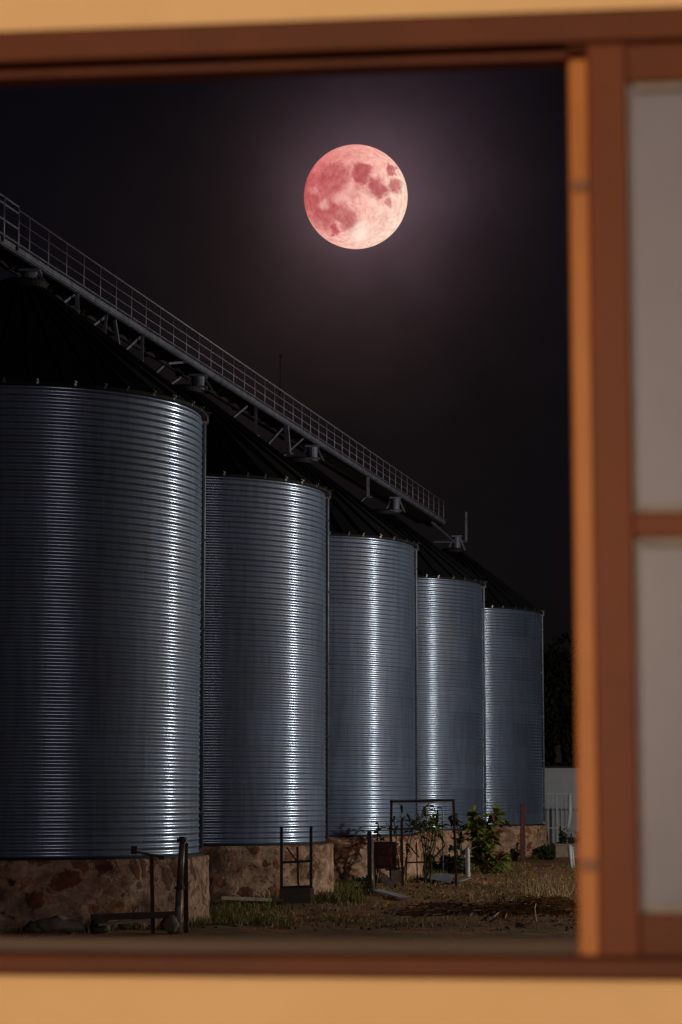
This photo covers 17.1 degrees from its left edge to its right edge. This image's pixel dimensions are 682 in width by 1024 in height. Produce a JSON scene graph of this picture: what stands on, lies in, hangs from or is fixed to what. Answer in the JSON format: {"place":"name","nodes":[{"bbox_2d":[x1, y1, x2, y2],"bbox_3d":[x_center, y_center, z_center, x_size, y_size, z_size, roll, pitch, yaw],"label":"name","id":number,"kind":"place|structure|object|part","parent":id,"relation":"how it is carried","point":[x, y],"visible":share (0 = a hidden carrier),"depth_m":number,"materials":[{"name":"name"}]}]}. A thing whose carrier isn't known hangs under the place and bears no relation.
{"place":"outdoors","nodes":[
{"label":"outdoors","id":0,"kind":"place"},
{"bbox_2d":[0,55,574,745],"label":"sky","id":1,"kind":"structure","parent":0,"point":[441,346],"materials":[{"name":"black"}]},
{"bbox_2d":[0,857,578,940],"bbox_3d":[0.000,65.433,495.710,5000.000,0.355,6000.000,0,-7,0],"label":"ground","id":2,"kind":"structure","parent":0,"point":[533,932],"depth_m":54.56,"materials":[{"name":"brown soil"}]},
{"bbox_2d":[23,921,42,935],"bbox_3d":[-6.744,9.202,50.241,0.545,0.341,0.447,-2,-8,19],"label":"rock","id":3,"kind":"object","parent":2,"relation":"on","point":[30,928],"visible":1,"depth_m":50.09,"materials":[{"name":"stone"}]},
{"bbox_2d":[36,915,84,934],"bbox_3d":[-6.206,9.132,50.238,1.104,0.416,0.795,0,-7,0],"label":"rock","id":4,"kind":"object","parent":2,"relation":"on","point":[56,925],"visible":1,"depth_m":50.02,"materials":[{"name":"stone"}]},
{"bbox_2d":[89,920,110,933],"bbox_3d":[-5.366,9.199,50.549,0.474,0.415,0.479,0,-7,0],"label":"rock","id":5,"kind":"object","parent":2,"relation":"on","point":[94,928],"visible":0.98,"depth_m":50.39,"materials":[{"name":"stone"}]},
{"bbox_2d":[91,911,175,920],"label":"timber beam","id":6,"kind":"structure","parent":5,"relation":"on","point":[128,916],"depth_m":50.56,"materials":[{"name":"wood"}]},
{"bbox_2d":[0,277,211,934],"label":"grain silo","id":7,"kind":"object","parent":2,"relation":"on","point":[103,450],"visible":0.93,"depth_m":53.55,"materials":[{"name":"metal"}]},
{"bbox_2d":[0,193,467,550],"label":"catwalk","id":8,"kind":"object","parent":7,"relation":"on","point":[17,259],"visible":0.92,"depth_m":73.38,"materials":[{"name":"metal"}]},
{"bbox_2d":[279,354,281,412],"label":"aerial","id":9,"kind":"object","parent":8,"relation":"on","point":[280,356],"visible":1,"depth_m":86.77,"materials":[{"name":"black paint"}]},
{"bbox_2d":[98,918,149,925],"bbox_3d":[-4.798,9.072,50.261,1.145,0.146,0.200,1,-7,-10],"label":"plank","id":10,"kind":"object","parent":2,"relation":"on","point":[123,922],"visible":1,"depth_m":50.17,"materials":[{"name":"grey wood"}]},
{"bbox_2d":[131,846,164,933],"bbox_3d":[-4.345,8.545,51.035,0.757,2.068,0.125,0,-7,0],"label":"capped post","id":11,"kind":"object","parent":2,"relation":"on","point":[134,849],"visible":0.87,"depth_m":51.05,"materials":[{"name":"metal"}]},
{"bbox_2d":[160,914,178,933],"bbox_3d":[-3.828,9.200,50.749,0.430,0.465,0.415,0,-7,0],"label":"rock","id":12,"kind":"object","parent":2,"relation":"on","point":[169,924],"visible":1,"depth_m":50.60,"materials":[{"name":"stone"}]},
{"bbox_2d":[173,836,187,933],"bbox_3d":[-3.635,8.481,51.343,0.322,2.278,0.250,0,-7,0],"label":"leaning pipe","id":13,"kind":"object","parent":2,"relation":"on","point":[179,886],"visible":0.95,"depth_m":51.30,"materials":[{"name":"metal"}]},
{"bbox_2d":[183,843,188,932],"bbox_3d":[-3.518,8.574,51.483,0.155,2.121,0.100,0,-7,0],"label":"steel post","id":14,"kind":"object","parent":2,"relation":"on","point":[186,904],"visible":0.79,"depth_m":51.44,"materials":[{"name":"grey metal"}]},
{"bbox_2d":[210,896,282,901],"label":"slab","id":15,"kind":"structure","parent":2,"relation":"on","point":[244,898],"depth_m":63.78,"materials":[{"name":"concrete"}]},
{"bbox_2d":[174,384,334,902],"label":"grain silo","id":16,"kind":"object","parent":2,"relation":"on","point":[267,521],"visible":0.45,"depth_m":68.78,"materials":[{"name":"metal"}]},
{"bbox_2d":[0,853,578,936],"bbox_3d":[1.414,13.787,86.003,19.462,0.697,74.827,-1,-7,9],"label":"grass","id":17,"kind":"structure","parent":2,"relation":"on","point":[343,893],"depth_m":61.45,"materials":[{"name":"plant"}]},
{"bbox_2d":[279,826,313,904],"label":"post frame","id":18,"kind":"object","parent":2,"relation":"on","point":[298,893],"visible":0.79,"depth_m":65.20,"materials":[{"name":"metal"}]},
{"bbox_2d":[287,457,422,880],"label":"grain silo","id":19,"kind":"object","parent":2,"relation":"on","point":[373,752],"visible":0.41,"depth_m":84.36,"materials":[{"name":"metal"}]},
{"bbox_2d":[354,875,366,885],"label":"tuft shrub","id":20,"kind":"object","parent":2,"relation":"on","point":[363,879],"visible":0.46,"depth_m":77.64,"materials":[{"name":"green plant"}]},
{"bbox_2d":[355,885,377,893],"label":"dark lump","id":21,"kind":"object","parent":2,"relation":"on","point":[370,887],"visible":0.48,"depth_m":71.40,"materials":[{"name":"green plant"}]},
{"bbox_2d":[367,831,374,886],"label":"stub post","id":22,"kind":"object","parent":2,"relation":"on","point":[370,855],"visible":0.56,"depth_m":75.27,"materials":[{"name":"grey metal"}]},
{"bbox_2d":[373,823,383,882],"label":"plant","id":23,"kind":"object","parent":2,"relation":"on","point":[382,839],"visible":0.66,"depth_m":81.10,"materials":[{"name":"green plant"}]},
{"bbox_2d":[379,871,393,888],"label":"leaning board","id":24,"kind":"object","parent":2,"relation":"on","point":[386,880],"visible":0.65,"depth_m":77.44,"materials":[{"name":"wood"}]},
{"bbox_2d":[372,842,403,887],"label":"cabinet","id":25,"kind":"object","parent":2,"relation":"on","point":[385,855],"visible":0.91,"depth_m":78.10,"materials":[{"name":"metal"}]},
{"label":"door","id":26,"kind":"part","parent":25,"relation":"part of","materials":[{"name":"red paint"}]},
{"bbox_2d":[372,889,410,898],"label":"fallen board","id":27,"kind":"object","parent":2,"relation":"on","point":[391,894],"visible":0.91,"depth_m":69.03,"materials":[{"name":"white paint"}]},
{"bbox_2d":[391,870,401,883],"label":"square board","id":28,"kind":"object","parent":2,"relation":"on","point":[396,877],"visible":1,"depth_m":77.85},
{"bbox_2d":[383,803,421,882],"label":"bare plant","id":29,"kind":"object","parent":2,"relation":"on","point":[409,820],"visible":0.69,"depth_m":81.41,"materials":[{"name":"green plant"}]},
{"bbox_2d":[385,799,457,885],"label":"gate frame","id":30,"kind":"object","parent":2,"relation":"on","point":[402,829],"visible":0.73,"depth_m":79.14,"materials":[{"name":"metal"}]},
{"bbox_2d":[411,802,447,882],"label":"spiky plant","id":31,"kind":"object","parent":2,"relation":"on","point":[433,821],"visible":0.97,"depth_m":82.11,"materials":[{"name":"green plant"}]},
{"bbox_2d":[373,509,489,865],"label":"grain silo","id":32,"kind":"object","parent":2,"relation":"on","point":[451,696],"visible":0.28,"depth_m":100.55,"materials":[{"name":"metal"}]},
{"bbox_2d":[421,873,452,883],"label":"metal sheet","id":33,"kind":"object","parent":2,"relation":"on","point":[444,877],"visible":0.93,"depth_m":82.72,"materials":[{"name":"grey metal"}]},
{"bbox_2d":[437,807,443,872],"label":"bent pipe","id":34,"kind":"object","parent":2,"relation":"on","point":[442,842],"visible":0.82,"depth_m":89.05,"materials":[{"name":"grey metal"}]},
{"bbox_2d":[422,854,465,874],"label":"shrub","id":35,"kind":"object","parent":2,"relation":"on","point":[449,867],"visible":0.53,"depth_m":89.56,"materials":[{"name":"green plant"}]},
{"bbox_2d":[369,898,538,917],"bbox_3d":[3.137,10.636,60.469,4.768,0.660,5.675,0,-7,0],"label":"branch heap","id":36,"kind":"object","parent":2,"relation":"on","point":[444,909],"visible":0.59,"depth_m":59.31,"materials":[{"name":"plant"}]},
{"bbox_2d":[444,813,471,873],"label":"leafy shrub","id":37,"kind":"object","parent":2,"relation":"on","point":[459,841],"visible":0.59,"depth_m":92.91,"materials":[{"name":"green plant"}]},
{"bbox_2d":[453,877,470,881],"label":"metal strip","id":38,"kind":"object","parent":2,"relation":"on","point":[463,879],"visible":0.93,"depth_m":82.04,"materials":[{"name":"grey metal"}]},
{"bbox_2d":[465,847,469,876],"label":"white pipe","id":39,"kind":"object","parent":2,"relation":"on","point":[467,851],"visible":0.88,"depth_m":87.75,"materials":[{"name":"paint"}]},
{"bbox_2d":[460,804,513,873],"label":"leafy bush","id":40,"kind":"object","parent":2,"relation":"on","point":[483,843],"visible":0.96,"depth_m":90.84,"materials":[{"name":"green plant"}]},
{"bbox_2d":[442,548,548,857],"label":"grain silo","id":41,"kind":"object","parent":2,"relation":"on","point":[513,686],"visible":0.27,"depth_m":116.66,"materials":[{"name":"metal"}]},
{"bbox_2d":[494,849,515,871],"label":"arching plant","id":42,"kind":"object","parent":2,"relation":"on","point":[498,870],"visible":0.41,"depth_m":93.61,"materials":[{"name":"green plant"}]},
{"bbox_2d":[509,843,519,860],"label":"plinth shrub","id":43,"kind":"object","parent":2,"relation":"on","point":[515,854],"visible":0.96,"depth_m":111.67,"materials":[{"name":"green plant"}]},
{"bbox_2d":[520,803,525,861],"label":"red post","id":44,"kind":"object","parent":2,"relation":"on","point":[522,832],"visible":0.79,"depth_m":111.31,"materials":[{"name":"metal"}]},
{"bbox_2d":[483,873,578,921],"bbox_3d":[5.279,10.746,63.012,6.287,1.056,18.349,0,-7,0],"label":"brush pile","id":45,"kind":"object","parent":2,"relation":"on","point":[548,905],"visible":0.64,"depth_m":60.73,"materials":[{"name":"plant"}]},
{"bbox_2d":[536,843,554,859],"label":"corner shrub","id":46,"kind":"object","parent":2,"relation":"on","point":[543,854],"visible":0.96,"depth_m":112.61,"materials":[{"name":"green plant"}]},
{"bbox_2d":[541,630,574,761],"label":"dark tree","id":47,"kind":"object","parent":2,"relation":"on","point":[565,635],"visible":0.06,"depth_m":157.63,"materials":[{"name":"green plant"}]},
{"bbox_2d":[541,644,576,765],"bbox_3d":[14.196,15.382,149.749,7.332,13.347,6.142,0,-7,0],"label":"dark tree","id":48,"kind":"object","parent":2,"relation":"on","point":[559,697],"visible":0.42,"depth_m":148.99,"materials":[{"name":"brown plant"}]},
{"bbox_2d":[542,766,577,849],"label":"metal shed","id":49,"kind":"structure","parent":2,"relation":"on","point":[560,779],"depth_m":129.99,"materials":[{"name":"metal"}]},
{"bbox_2d":[543,793,577,842],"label":"metal fence","id":50,"kind":"object","parent":2,"relation":"on","point":[556,827],"visible":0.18,"depth_m":122.89,"materials":[{"name":"grey metal"}]},
{"bbox_2d":[551,843,577,857],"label":"concrete plinth","id":51,"kind":"structure","parent":2,"relation":"on","point":[560,850],"depth_m":114.77,"materials":[{"name":"beige concrete"}]},
{"bbox_2d":[557,826,577,842],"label":"bush","id":52,"kind":"object","parent":2,"relation":"on","point":[563,839],"visible":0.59,"depth_m":117.58,"materials":[{"name":"green plant"}]},
{"bbox_2d":[567,845,574,867],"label":"drain pipe","id":53,"kind":"object","parent":2,"relation":"on","point":[571,857],"visible":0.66,"depth_m":98.85,"materials":[{"name":"white paint"}]},
{"bbox_2d":[0,0,681,1023],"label":"house wall","id":54,"kind":"structure","parent":0,"point":[620,960],"depth_m":3.00,"materials":[{"name":"paint"}]},
{"bbox_2d":[0,6,681,979],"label":"window frame","id":55,"kind":"structure","parent":54,"relation":"in","point":[518,40],"depth_m":3.08,"materials":[{"name":"brown paint"}]},
{"bbox_2d":[304,144,407,248],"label":"moon","id":56,"kind":"object","parent":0,"point":[355,196],"visible":1,"depth_m":1948.76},
{"bbox_2d":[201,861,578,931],"bbox_3d":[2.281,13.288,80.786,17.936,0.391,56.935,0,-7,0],"label":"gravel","id":57,"kind":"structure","parent":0,"point":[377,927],"depth_m":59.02,"materials":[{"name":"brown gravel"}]},
{"bbox_2d":[559,794,571,833],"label":"bent tube","id":58,"kind":"object","parent":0,"point":[569,810],"visible":0.77,"depth_m":119.90,"materials":[{"name":"white paint"}]}
]}

